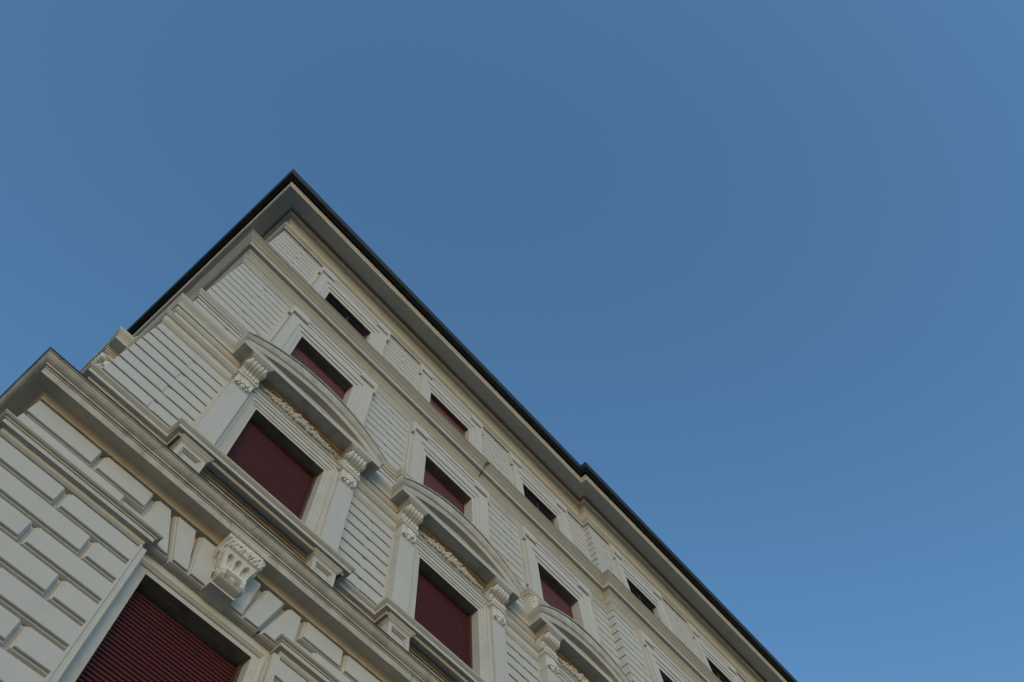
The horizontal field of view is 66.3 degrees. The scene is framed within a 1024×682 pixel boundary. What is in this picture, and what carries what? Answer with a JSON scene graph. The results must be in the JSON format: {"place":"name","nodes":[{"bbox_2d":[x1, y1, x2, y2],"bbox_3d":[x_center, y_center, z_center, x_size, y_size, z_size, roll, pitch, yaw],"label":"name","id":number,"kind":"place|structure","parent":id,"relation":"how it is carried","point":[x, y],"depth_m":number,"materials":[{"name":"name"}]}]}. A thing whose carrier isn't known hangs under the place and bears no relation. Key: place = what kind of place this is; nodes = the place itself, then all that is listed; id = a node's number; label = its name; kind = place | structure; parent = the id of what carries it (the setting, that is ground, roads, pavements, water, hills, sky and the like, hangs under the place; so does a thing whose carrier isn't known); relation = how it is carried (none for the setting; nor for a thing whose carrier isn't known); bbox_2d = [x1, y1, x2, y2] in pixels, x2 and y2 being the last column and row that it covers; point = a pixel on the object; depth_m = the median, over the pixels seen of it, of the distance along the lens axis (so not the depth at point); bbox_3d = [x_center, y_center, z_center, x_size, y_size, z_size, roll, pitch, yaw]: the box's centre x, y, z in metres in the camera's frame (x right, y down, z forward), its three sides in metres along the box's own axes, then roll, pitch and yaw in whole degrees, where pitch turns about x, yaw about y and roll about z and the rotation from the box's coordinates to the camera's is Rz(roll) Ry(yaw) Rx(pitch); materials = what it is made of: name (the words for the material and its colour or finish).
{"place":"outdoors","nodes":[
{"label":"outdoors","id":0,"kind":"place"},
{"bbox_2d":[0,169,797,681],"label":"palazzo","id":1,"kind":"structure","parent":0,"point":[288,427],"depth_m":11.17,"materials":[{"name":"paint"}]},
{"bbox_2d":[80,328,122,371],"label":"window","id":2,"kind":"structure","parent":1,"relation":"in","point":[111,351],"depth_m":11.16,"materials":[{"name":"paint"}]},
{"bbox_2d":[48,501,300,681],"bbox_3d":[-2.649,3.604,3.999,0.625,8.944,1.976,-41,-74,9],"label":"window","id":3,"kind":"structure","parent":1,"relation":"in","point":[178,612],"depth_m":7.38,"materials":[{"name":"paint"}]},
{"bbox_2d":[169,331,387,586],"bbox_3d":[-3.015,1.539,10.381,0.570,4.378,2.892,-41,-74,9],"label":"window","id":4,"kind":"structure","parent":1,"relation":"in","point":[257,419],"depth_m":10.83,"materials":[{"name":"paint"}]},
{"bbox_2d":[267,305,377,426],"bbox_3d":[-3.376,0.551,13.838,0.316,2.396,2.200,-41,-74,9],"label":"window","id":5,"kind":"structure","parent":1,"relation":"in","point":[295,334],"depth_m":14.26,"materials":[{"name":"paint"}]},
{"bbox_2d":[309,266,390,355],"bbox_3d":[-3.605,-0.477,17.057,0.246,2.731,2.200,-41,-74,9],"label":"window","id":6,"kind":"structure","parent":1,"relation":"in","point":[324,282],"depth_m":17.61,"materials":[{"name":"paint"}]},
{"bbox_2d":[401,420,489,540],"bbox_3d":[-1.189,2.859,14.422,0.417,2.953,2.452,-41,-74,9],"label":"window","id":7,"kind":"structure","parent":1,"relation":"in","point":[426,461],"depth_m":15.12,"materials":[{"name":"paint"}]},
{"bbox_2d":[416,363,483,454],"bbox_3d":[-1.459,1.793,17.920,0.246,2.731,2.200,-41,-74,9],"label":"window","id":8,"kind":"structure","parent":1,"relation":"in","point":[427,384],"depth_m":18.47,"materials":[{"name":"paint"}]},
{"bbox_2d":[376,477,524,681],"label":"window","id":9,"kind":"structure","parent":1,"relation":"in","point":[435,579],"depth_m":11.81,"materials":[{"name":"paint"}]},
{"bbox_2d":[508,452,573,543],"bbox_3d":[0.673,4.048,18.777,0.246,2.731,2.200,-41,-74,9],"label":"window","id":10,"kind":"structure","parent":1,"relation":"in","point":[522,478],"depth_m":19.33,"materials":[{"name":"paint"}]},
{"bbox_2d":[518,525,601,645],"bbox_3d":[0.960,5.132,15.286,0.417,2.953,2.452,-41,-74,9],"label":"window","id":11,"kind":"structure","parent":1,"relation":"in","point":[544,573],"depth_m":15.96,"materials":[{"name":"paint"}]},
{"bbox_2d":[531,604,630,681],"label":"window","id":12,"kind":"structure","parent":1,"relation":"in","point":[559,661],"depth_m":13.34,"materials":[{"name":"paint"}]},
{"bbox_2d":[608,543,676,636],"bbox_3d":[3.315,6.614,19.766,0.246,2.731,2.200,-41,-74,9],"label":"window","id":13,"kind":"structure","parent":1,"relation":"in","point":[627,574],"depth_m":20.33,"materials":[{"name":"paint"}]},
{"bbox_2d":[636,630,693,681],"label":"window","id":14,"kind":"structure","parent":1,"relation":"in","point":[661,668],"depth_m":17.07,"materials":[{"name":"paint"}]},
{"bbox_2d":[686,621,740,681],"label":"window","id":15,"kind":"structure","parent":1,"relation":"in","point":[708,654],"depth_m":21.34,"materials":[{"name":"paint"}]},
{"bbox_2d":[0,0,1023,681],"label":"sky","id":16,"kind":"structure","parent":0,"point":[756,267],"materials":[{"name":"blue"}]}
]}

